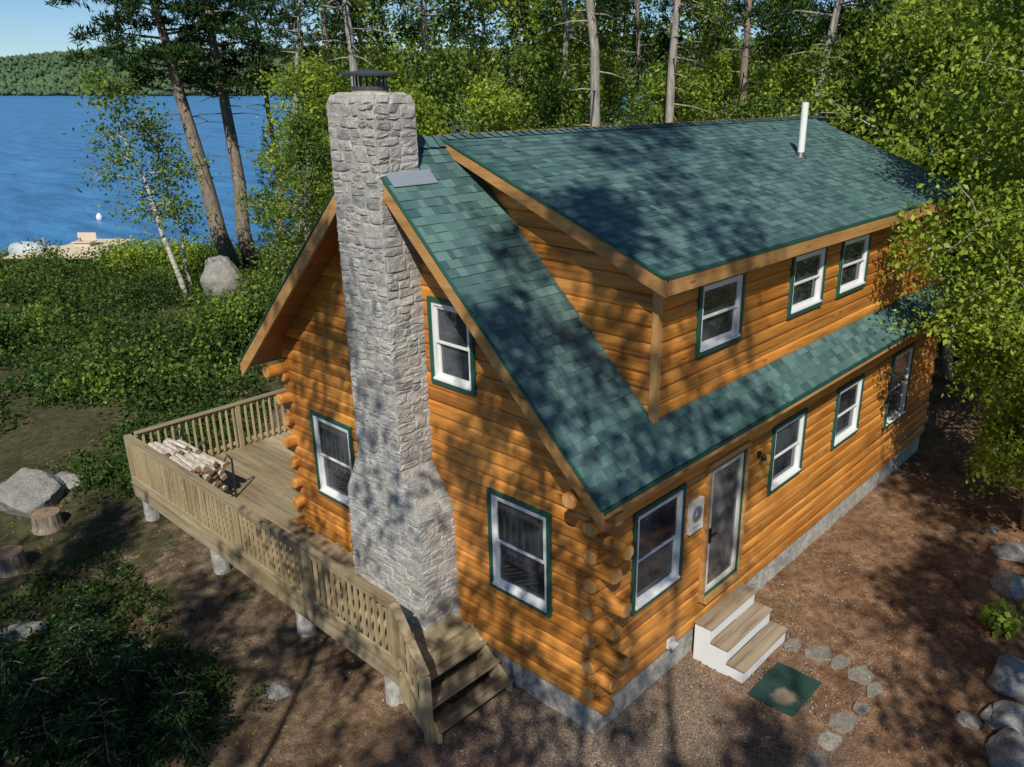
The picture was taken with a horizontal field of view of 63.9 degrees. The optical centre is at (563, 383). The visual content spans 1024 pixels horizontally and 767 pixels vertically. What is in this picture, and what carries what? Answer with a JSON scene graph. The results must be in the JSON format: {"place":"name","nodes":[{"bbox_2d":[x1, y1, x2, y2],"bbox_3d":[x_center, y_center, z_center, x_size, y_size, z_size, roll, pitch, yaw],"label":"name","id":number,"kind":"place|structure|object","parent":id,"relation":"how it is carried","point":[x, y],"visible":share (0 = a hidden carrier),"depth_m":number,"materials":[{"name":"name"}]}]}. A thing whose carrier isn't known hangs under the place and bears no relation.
{"place":"outdoors","nodes":[
{"label":"outdoors","id":0,"kind":"place"},
{"bbox_2d":[0,41,794,95],"bbox_3d":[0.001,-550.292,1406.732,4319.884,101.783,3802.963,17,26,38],"label":"hills","id":1,"kind":"structure","parent":0,"point":[47,78],"depth_m":1402.09,"materials":[{"name":"green plant"}]},
{"bbox_2d":[0,36,927,95],"bbox_3d":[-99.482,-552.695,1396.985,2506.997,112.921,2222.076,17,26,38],"label":"woods","id":2,"kind":"object","parent":1,"relation":"on","point":[40,87],"visible":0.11,"depth_m":1367.96,"materials":[{"name":"green plant"}]},
{"bbox_2d":[0,0,885,57],"label":"sky","id":3,"kind":"structure","parent":0,"point":[26,26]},
{"bbox_2d":[0,96,953,253],"bbox_3d":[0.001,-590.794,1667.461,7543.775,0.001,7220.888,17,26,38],"label":"lake water","id":4,"kind":"structure","parent":0,"point":[41,195],"depth_m":111.95,"materials":[{"name":"blue liquid"}]},
{"bbox_2d":[1,232,134,261],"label":"lake dock","id":5,"kind":"object","parent":4,"relation":"in","point":[85,240],"visible":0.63,"depth_m":51.67,"materials":[{"name":"brown wood"}]},
{"bbox_2d":[0,252,1023,766],"bbox_3d":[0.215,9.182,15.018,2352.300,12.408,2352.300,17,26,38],"label":"ground","id":6,"kind":"structure","parent":0,"point":[374,744],"depth_m":12.18,"materials":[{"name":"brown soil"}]},
{"bbox_2d":[0,545,29,577],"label":"tree stump","id":7,"kind":"object","parent":6,"relation":"on","point":[14,561],"visible":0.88,"depth_m":13.96,"materials":[{"name":"brown wood"}]},
{"bbox_2d":[0,621,47,642],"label":"boulder","id":8,"kind":"object","parent":6,"relation":"on","point":[22,631],"visible":0.81,"depth_m":12.52,"materials":[{"name":"stone"}]},
{"bbox_2d":[0,641,63,716],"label":"fir sapling","id":9,"kind":"object","parent":6,"relation":"on","point":[7,673],"visible":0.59,"depth_m":10.84,"materials":[{"name":"green plant"}]},
{"bbox_2d":[0,467,64,518],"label":"boulder","id":10,"kind":"object","parent":6,"relation":"on","point":[25,492],"visible":0.87,"depth_m":15.89,"materials":[{"name":"stone"}]},
{"bbox_2d":[30,507,64,535],"bbox_3d":[-9.708,2.611,15.406,0.624,0.400,0.608,17,26,38],"label":"tree stump","id":11,"kind":"object","parent":6,"relation":"on","point":[47,520],"visible":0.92,"depth_m":15.24,"materials":[{"name":"brown wood"}]},
{"bbox_2d":[0,659,101,766],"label":"fir sapling","id":12,"kind":"object","parent":6,"relation":"on","point":[23,713],"visible":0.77,"depth_m":10.07,"materials":[{"name":"green plant"}]},
{"bbox_2d":[48,589,119,648],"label":"fir sapling","id":13,"kind":"object","parent":6,"relation":"on","point":[87,608],"visible":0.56,"depth_m":12.33,"materials":[{"name":"green plant"}]},
{"bbox_2d":[35,612,144,699],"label":"fir sapling","id":14,"kind":"object","parent":6,"relation":"on","point":[69,644],"visible":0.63,"depth_m":11.21,"materials":[{"name":"green plant"}]},
{"bbox_2d":[48,680,163,766],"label":"fir sapling","id":15,"kind":"object","parent":6,"relation":"on","point":[119,733],"visible":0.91,"depth_m":9.89,"materials":[{"name":"green plant"}]},
{"bbox_2d":[90,230,178,278],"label":"bush","id":16,"kind":"object","parent":6,"relation":"on","point":[127,251],"visible":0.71,"depth_m":40.01,"materials":[{"name":"green plant"}]},
{"bbox_2d":[0,529,274,766],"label":"ground cover","id":17,"kind":"object","parent":6,"relation":"on","point":[39,638],"visible":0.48,"depth_m":12.81,"materials":[{"name":"green plant"}]},
{"bbox_2d":[62,59,219,303],"bbox_3d":[-16.765,-7.873,32.703,5.128,9.470,5.781,17,26,38],"label":"birch tree","id":18,"kind":"object","parent":6,"relation":"on","point":[100,84],"visible":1,"depth_m":32.12,"materials":[{"name":"green plant"}]},
{"bbox_2d":[70,640,212,765],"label":"fir sapling","id":19,"kind":"object","parent":6,"relation":"on","point":[113,670],"visible":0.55,"depth_m":10.38,"materials":[{"name":"green plant"}]},
{"bbox_2d":[0,234,291,438],"bbox_3d":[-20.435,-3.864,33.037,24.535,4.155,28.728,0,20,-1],"label":"undergrowth","id":20,"kind":"object","parent":6,"relation":"on","point":[41,270],"visible":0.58,"depth_m":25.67,"materials":[{"name":"green plant"}]},
{"bbox_2d":[44,0,266,270],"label":"pine tree","id":21,"kind":"object","parent":6,"relation":"on","point":[133,67],"visible":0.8,"depth_m":38.38,"materials":[{"name":"green plant"}]},
{"bbox_2d":[34,378,279,508],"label":"undergrowth","id":22,"kind":"object","parent":6,"relation":"on","point":[100,471],"visible":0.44,"depth_m":18.82,"materials":[{"name":"green plant"}]},
{"bbox_2d":[117,97,218,290],"bbox_3d":[-16.966,-8.097,35.362,3.524,8.332,3.826,-1,20,-1],"label":"birch tree","id":23,"kind":"object","parent":6,"relation":"on","point":[156,148],"visible":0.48,"depth_m":35.07,"materials":[{"name":"green plant"}]},
{"bbox_2d":[129,632,215,732],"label":"fir sapling","id":24,"kind":"object","parent":6,"relation":"on","point":[176,651],"visible":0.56,"depth_m":10.96,"materials":[{"name":"green plant"}]},
{"bbox_2d":[124,225,227,271],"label":"bush","id":25,"kind":"object","parent":6,"relation":"on","point":[193,252],"visible":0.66,"depth_m":40.98,"materials":[{"name":"green plant"}]},
{"bbox_2d":[123,673,241,766],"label":"fir sapling","id":26,"kind":"object","parent":6,"relation":"on","point":[165,715],"visible":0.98,"depth_m":9.97,"materials":[{"name":"green plant"}]},
{"bbox_2d":[162,284,264,351],"bbox_3d":[-10.891,-2.098,25.900,3.455,2.032,3.057,2,20,7],"label":"bush","id":27,"kind":"object","parent":6,"relation":"on","point":[232,307],"visible":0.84,"depth_m":25.50,"materials":[{"name":"green plant"}]},
{"bbox_2d":[128,0,303,268],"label":"pine tree","id":28,"kind":"object","parent":6,"relation":"on","point":[245,240],"visible":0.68,"depth_m":40.09,"materials":[{"name":"green plant"}]},
{"bbox_2d":[200,255,248,298],"bbox_3d":[-14.470,-4.217,35.273,1.778,2.561,1.976,-2,20,-6],"label":"boulder","id":29,"kind":"object","parent":6,"relation":"on","point":[217,275],"visible":0.56,"depth_m":34.44,"materials":[{"name":"stone"}]},
{"bbox_2d":[226,288,274,334],"bbox_3d":[-10.404,-2.301,27.695,2.811,1.708,3.653,4,20,10],"label":"bush","id":30,"kind":"object","parent":6,"relation":"on","point":[265,303],"visible":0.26,"depth_m":27.52,"materials":[{"name":"green plant"}]},
{"bbox_2d":[219,0,301,241],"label":"pine tree","id":31,"kind":"object","parent":6,"relation":"on","point":[232,4],"visible":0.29,"depth_m":42.30,"materials":[{"name":"green plant"}]},
{"bbox_2d":[253,130,294,278],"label":"fir tree","id":32,"kind":"object","parent":6,"relation":"on","point":[263,226],"visible":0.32,"depth_m":37.35,"materials":[{"name":"green plant"}]},
{"bbox_2d":[227,105,333,274],"bbox_3d":[-8.988,-5.791,28.848,5.179,7.599,3.960,6,21,17],"label":"leafy tree","id":33,"kind":"object","parent":6,"relation":"on","point":[292,181],"visible":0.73,"depth_m":28.26,"materials":[{"name":"green plant"}]},
{"bbox_2d":[235,47,348,287],"bbox_3d":[-9.174,-7.410,30.529,5.955,9.567,5.557,-13,23,-32],"label":"leafy tree","id":34,"kind":"object","parent":6,"relation":"on","point":[302,80],"visible":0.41,"depth_m":29.27,"materials":[{"name":"green plant"}]},
{"bbox_2d":[237,0,363,254],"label":"pine tree","id":35,"kind":"object","parent":6,"relation":"on","point":[298,41],"visible":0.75,"depth_m":33.62,"materials":[{"name":"green plant"}]},
{"bbox_2d":[260,57,351,229],"bbox_3d":[-8.620,-8.110,33.349,6.013,9.548,5.796,5,20,13],"label":"leafy tree","id":36,"kind":"object","parent":6,"relation":"on","point":[336,74],"visible":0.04,"depth_m":31.48,"materials":[{"name":"green plant"}]},
{"bbox_2d":[123,388,512,745],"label":"wooden deck","id":37,"kind":"structure","parent":6,"relation":"on","point":[253,531],"depth_m":12.16,"materials":[{"name":"brown wood"}]},
{"bbox_2d":[265,0,379,73],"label":"pine tree","id":38,"kind":"object","parent":6,"relation":"on","point":[327,47],"visible":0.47,"depth_m":34.88,"materials":[{"name":"green plant"}]},
{"bbox_2d":[242,0,422,168],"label":"leafy tree","id":39,"kind":"object","parent":6,"relation":"on","point":[367,36],"visible":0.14,"depth_m":36.66,"materials":[{"name":"green plant"}]},
{"bbox_2d":[290,0,404,90],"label":"pine tree","id":40,"kind":"object","parent":6,"relation":"on","point":[352,57],"visible":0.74,"depth_m":24.45,"materials":[{"name":"grey plant"}]},
{"bbox_2d":[318,47,422,186],"bbox_3d":[-6.186,-7.376,30.441,5.687,9.503,5.307,6,21,17],"label":"leafy tree","id":41,"kind":"object","parent":6,"relation":"on","point":[384,65],"visible":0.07,"depth_m":28.49,"materials":[{"name":"green plant"}]},
{"bbox_2d":[357,0,400,83],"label":"fir tree","id":42,"kind":"object","parent":6,"relation":"on","point":[379,16],"visible":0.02,"depth_m":33.04,"materials":[{"name":"green plant"}]},
{"bbox_2d":[389,80,454,136],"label":"leafy tree","id":43,"kind":"object","parent":6,"relation":"on","point":[429,123],"visible":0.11,"depth_m":25.33,"materials":[{"name":"green plant"}]},
{"bbox_2d":[366,0,486,121],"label":"pine tree","id":44,"kind":"object","parent":6,"relation":"on","point":[424,16],"visible":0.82,"depth_m":30.29,"materials":[{"name":"green plant"}]},
{"bbox_2d":[359,0,509,133],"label":"leafy tree","id":45,"kind":"object","parent":6,"relation":"on","point":[435,29],"visible":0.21,"depth_m":38.26,"materials":[{"name":"green plant"}]},
{"bbox_2d":[392,35,495,136],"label":"leafy tree","id":46,"kind":"object","parent":6,"relation":"on","point":[442,86],"visible":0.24,"depth_m":27.18,"materials":[{"name":"green plant"}]},
{"bbox_2d":[434,0,540,131],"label":"pine tree","id":47,"kind":"object","parent":6,"relation":"on","point":[478,5],"visible":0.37,"depth_m":37.79,"materials":[{"name":"green plant"}]},
{"bbox_2d":[446,69,535,132],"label":"leafy tree","id":48,"kind":"object","parent":6,"relation":"on","point":[503,107],"visible":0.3,"depth_m":24.93,"materials":[{"name":"green plant"}]},
{"bbox_2d":[441,0,580,133],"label":"leafy tree","id":49,"kind":"object","parent":6,"relation":"on","point":[508,3],"visible":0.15,"depth_m":36.82,"materials":[{"name":"green plant"}]},
{"bbox_2d":[488,0,552,129],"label":"fir tree","id":50,"kind":"object","parent":6,"relation":"on","point":[511,33],"visible":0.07,"depth_m":32.30,"materials":[{"name":"green plant"}]},
{"bbox_2d":[464,36,589,131],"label":"leafy tree","id":51,"kind":"object","parent":6,"relation":"on","point":[526,58],"visible":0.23,"depth_m":30.02,"materials":[{"name":"green plant"}]},
{"bbox_2d":[511,69,611,130],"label":"leafy tree","id":52,"kind":"object","parent":6,"relation":"on","point":[555,96],"visible":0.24,"depth_m":27.31,"materials":[{"name":"green plant"}]},
{"bbox_2d":[494,0,630,128],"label":"leafy tree","id":53,"kind":"object","parent":6,"relation":"on","point":[534,24],"visible":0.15,"depth_m":35.00,"materials":[{"name":"green plant"}]},
{"bbox_2d":[531,0,632,126],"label":"pine tree","id":54,"kind":"object","parent":6,"relation":"on","point":[565,26],"visible":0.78,"depth_m":29.95,"materials":[{"name":"green plant"}]},
{"bbox_2d":[553,0,626,126],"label":"pine tree","id":55,"kind":"object","parent":6,"relation":"on","point":[594,88],"visible":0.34,"depth_m":23.35,"materials":[{"name":"grey plant"}]},
{"bbox_2d":[549,43,645,126],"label":"leafy tree","id":56,"kind":"object","parent":6,"relation":"on","point":[620,90],"visible":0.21,"depth_m":30.53,"materials":[{"name":"green plant"}]},
{"bbox_2d":[239,69,970,733],"bbox_3d":[1.663,-1.029,15.073,7.439,8.705,12.529,17,26,38],"label":"log cabin","id":57,"kind":"object","parent":6,"relation":"on","point":[543,387],"visible":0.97,"depth_m":10.61,"materials":[{"name":"wood"}]},
{"bbox_2d":[309,410,354,508],"bbox_3d":[-3.556,1.208,12.812,1.080,1.450,0.130,17,26,38],"label":"window","id":58,"kind":"structure","parent":57,"relation":"in","point":[334,453],"depth_m":12.88,"materials":[{"name":"white plastic"}]},
{"bbox_2d":[426,295,477,396],"bbox_3d":[-1.362,-0.475,10.156,0.820,1.140,0.130,17,26,38],"label":"window","id":59,"kind":"structure","parent":57,"relation":"in","point":[451,344],"depth_m":10.20,"materials":[{"name":"white plastic"}]},
{"bbox_2d":[486,487,552,617],"bbox_3d":[-0.536,2.109,10.317,1.080,1.450,0.130,17,26,38],"label":"window","id":60,"kind":"structure","parent":57,"relation":"in","point":[520,544],"depth_m":10.33,"materials":[{"name":"glass"}]},
{"bbox_2d":[629,482,686,616],"bbox_3d":[1.191,2.086,10.393,0.130,1.440,1.110,17,26,38],"label":"window","id":61,"kind":"structure","parent":57,"relation":"in","point":[658,529],"depth_m":10.42,"materials":[{"name":"glass"}]},
{"bbox_2d":[686,495,704,535],"bbox_3d":[1.763,1.757,10.894,0.060,0.460,0.320,17,26,38],"label":"wall plaque","id":62,"kind":"object","parent":57,"relation":"attached to","point":[695,515],"depth_m":10.84,"materials":[{"name":"white metal"}]},
{"bbox_2d":[694,272,746,357],"bbox_3d":[1.950,-0.897,10.235,0.130,0.940,1.070,17,26,38],"label":"window","id":63,"kind":"structure","parent":57,"relation":"in","point":[719,315],"depth_m":10.27,"materials":[{"name":"white plastic"}]},
{"bbox_2d":[697,440,751,604],"bbox_3d":[2.277,1.973,11.634,0.170,2.190,1.105,17,26,38],"label":"door","id":64,"kind":"structure","parent":57,"relation":"in","point":[726,484],"depth_m":11.65,"materials":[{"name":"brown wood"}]},
{"bbox_2d":[766,407,807,495],"bbox_3d":[3.478,1.038,12.783,0.130,1.130,1.100,17,26,38],"label":"window","id":65,"kind":"structure","parent":57,"relation":"in","point":[788,437],"depth_m":12.82,"materials":[{"name":"white plastic"}]},
{"bbox_2d":[786,246,828,318],"bbox_3d":[3.544,-1.513,11.942,0.130,0.940,1.100,17,26,38],"label":"window","id":66,"kind":"structure","parent":57,"relation":"in","point":[808,270],"depth_m":11.99,"materials":[{"name":"white plastic"}]},
{"bbox_2d":[830,373,864,449],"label":"window","id":67,"kind":"structure","parent":57,"relation":"in","point":[848,400],"depth_m":14.46,"materials":[{"name":"white plastic"}]},
{"bbox_2d":[835,232,871,297],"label":"window","id":68,"kind":"structure","parent":57,"relation":"in","point":[855,252],"depth_m":13.17,"materials":[{"name":"white plastic"}]},
{"bbox_2d":[882,342,915,429],"bbox_3d":[6.646,0.035,16.254,0.130,1.540,1.100,17,26,38],"label":"window","id":69,"kind":"structure","parent":57,"relation":"in","point":[900,375],"depth_m":16.33,"materials":[{"name":"glass"}]},
{"bbox_2d":[545,0,710,124],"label":"leafy tree","id":70,"kind":"object","parent":6,"relation":"on","point":[618,38],"visible":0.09,"depth_m":35.83,"materials":[{"name":"green plant"}]},
{"bbox_2d":[577,0,688,117],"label":"pine tree","id":71,"kind":"object","parent":6,"relation":"on","point":[643,23],"visible":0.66,"depth_m":33.13,"materials":[{"name":"green plant"}]},
{"bbox_2d":[607,91,683,124],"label":"leafy tree","id":72,"kind":"object","parent":6,"relation":"on","point":[648,115],"visible":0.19,"depth_m":26.00,"materials":[{"name":"green plant"}]},
{"bbox_2d":[639,0,691,122],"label":"fir tree","id":73,"kind":"object","parent":6,"relation":"on","point":[666,18],"visible":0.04,"depth_m":33.22,"materials":[{"name":"green plant"}]},
{"bbox_2d":[619,51,729,123],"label":"leafy tree","id":74,"kind":"object","parent":6,"relation":"on","point":[658,87],"visible":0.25,"depth_m":27.09,"materials":[{"name":"green plant"}]},
{"bbox_2d":[655,0,721,122],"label":"pine tree","id":75,"kind":"object","parent":6,"relation":"on","point":[672,74],"visible":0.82,"depth_m":24.62,"materials":[{"name":"grey plant"}]},
{"bbox_2d":[669,0,762,118],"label":"pine tree","id":76,"kind":"object","parent":6,"relation":"on","point":[725,2],"visible":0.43,"depth_m":34.91,"materials":[{"name":"green plant"}]},
{"bbox_2d":[640,0,793,121],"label":"leafy tree","id":77,"kind":"object","parent":6,"relation":"on","point":[702,42],"visible":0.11,"depth_m":36.15,"materials":[{"name":"green plant"}]},
{"bbox_2d":[674,39,786,121],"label":"leafy tree","id":78,"kind":"object","parent":6,"relation":"on","point":[725,62],"visible":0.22,"depth_m":30.08,"materials":[{"name":"green plant"}]},
{"bbox_2d":[693,583,787,683],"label":"front steps","id":79,"kind":"structure","parent":6,"relation":"on","point":[743,610],"depth_m":11.65,"materials":[{"name":"white wood"}]},
{"bbox_2d":[707,87,791,119],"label":"leafy tree","id":80,"kind":"object","parent":6,"relation":"on","point":[753,109],"visible":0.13,"depth_m":25.93,"materials":[{"name":"green plant"}]},
{"bbox_2d":[707,0,794,107],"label":"pine tree","id":81,"kind":"object","parent":6,"relation":"on","point":[748,13],"visible":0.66,"depth_m":27.43,"materials":[{"name":"green plant"}]},
{"bbox_2d":[686,0,859,119],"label":"leafy tree","id":82,"kind":"object","parent":6,"relation":"on","point":[789,40],"visible":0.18,"depth_m":34.86,"materials":[{"name":"green plant"}]},
{"bbox_2d":[748,662,821,716],"bbox_3d":[3.016,4.147,11.131,0.660,0.018,0.870,17,26,38],"label":"doormat","id":83,"kind":"object","parent":6,"relation":"on","point":[783,688],"visible":1,"depth_m":11.10,"materials":[{"name":"green fabric"}]},
{"bbox_2d":[736,47,840,123],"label":"leafy tree","id":84,"kind":"object","parent":6,"relation":"on","point":[788,65],"visible":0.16,"depth_m":29.05,"materials":[{"name":"green plant"}]},
{"bbox_2d":[735,0,894,133],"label":"leafy tree","id":85,"kind":"object","parent":6,"relation":"on","point":[852,9],"visible":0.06,"depth_m":32.35,"materials":[{"name":"green plant"}]},
{"bbox_2d":[751,0,898,122],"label":"pine tree","id":86,"kind":"object","parent":6,"relation":"on","point":[833,22],"visible":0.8,"depth_m":23.43,"materials":[{"name":"green plant"}]},
{"bbox_2d":[783,0,890,121],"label":"pine tree","id":87,"kind":"object","parent":6,"relation":"on","point":[826,26],"visible":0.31,"depth_m":29.22,"materials":[{"name":"green plant"}]},
{"bbox_2d":[762,23,918,147],"bbox_3d":[8.284,-5.768,24.800,6.474,9.499,4.950,-4,20,-11],"label":"leafy tree","id":88,"kind":"object","parent":6,"relation":"on","point":[849,48],"visible":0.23,"depth_m":23.71,"materials":[{"name":"green plant"}]},
{"bbox_2d":[828,712,856,733],"bbox_3d":[3.603,4.371,10.580,0.336,0.035,0.430,17,26,38],"label":"stepping stone","id":89,"kind":"object","parent":6,"relation":"on","point":[843,722],"visible":1,"depth_m":10.56,"materials":[{"name":"grey stone"}]},
{"bbox_2d":[786,2,951,161],"bbox_3d":[10.121,-6.862,26.632,7.193,10.555,5.500,-10,22,-26],"label":"leafy tree","id":90,"kind":"object","parent":6,"relation":"on","point":[865,22],"visible":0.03,"depth_m":25.44,"materials":[{"name":"green plant"}]},
{"bbox_2d":[781,0,1004,331],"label":"leafy tree","id":91,"kind":"object","parent":6,"relation":"on","point":[900,148],"visible":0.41,"depth_m":20.98,"materials":[{"name":"green plant"}]},
{"bbox_2d":[841,0,1017,259],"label":"leafy tree","id":92,"kind":"object","parent":6,"relation":"on","point":[867,84],"visible":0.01,"depth_m":23.43,"materials":[{"name":"green plant"}]},
{"bbox_2d":[848,0,1023,317],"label":"leafy tree","id":93,"kind":"object","parent":6,"relation":"on","point":[888,74],"visible":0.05,"depth_m":20.95,"materials":[{"name":"green plant"}]},
{"bbox_2d":[858,0,1023,529],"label":"birch tree","id":94,"kind":"object","parent":6,"relation":"on","point":[1003,432],"visible":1,"depth_m":13.28,"materials":[{"name":"green plant"}]},
{"bbox_2d":[865,0,1023,380],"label":"leafy tree","id":95,"kind":"object","parent":6,"relation":"on","point":[944,367],"visible":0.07,"depth_m":20.30,"materials":[{"name":"green plant"}]},
{"bbox_2d":[926,26,1023,378],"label":"leafy tree","id":96,"kind":"object","parent":6,"relation":"on","point":[1005,158],"visible":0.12,"depth_m":18.48,"materials":[{"name":"green plant"}]},
{"bbox_2d":[976,598,1023,639],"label":"bush","id":97,"kind":"object","parent":6,"relation":"on","point":[997,619],"visible":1,"depth_m":12.09,"materials":[{"name":"green plant"}]},
{"bbox_2d":[985,728,1023,766],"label":"boulder","id":98,"kind":"object","parent":6,"relation":"on","point":[1004,747],"visible":1,"depth_m":9.91,"materials":[{"name":"stone"}]},
{"bbox_2d":[986,653,1023,704],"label":"boulder","id":99,"kind":"object","parent":6,"relation":"on","point":[1006,678],"visible":0.98,"depth_m":10.93,"materials":[{"name":"stone"}]},
{"bbox_2d":[989,570,1023,598],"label":"boulder","id":100,"kind":"object","parent":6,"relation":"on","point":[1008,584],"visible":0.9,"depth_m":13.23,"materials":[{"name":"stone"}]},
{"bbox_2d":[989,542,1023,562],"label":"boulder","id":101,"kind":"object","parent":6,"relation":"on","point":[1011,551],"visible":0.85,"depth_m":14.31,"materials":[{"name":"stone"}]},
{"bbox_2d":[991,700,1023,736],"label":"boulder","id":102,"kind":"object","parent":6,"relation":"on","point":[1007,714],"visible":0.79,"depth_m":10.43,"materials":[{"name":"stone"}]},
{"bbox_2d":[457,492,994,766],"bbox_3d":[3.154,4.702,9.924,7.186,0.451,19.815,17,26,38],"label":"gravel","id":103,"kind":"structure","parent":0,"point":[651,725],"depth_m":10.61,"materials":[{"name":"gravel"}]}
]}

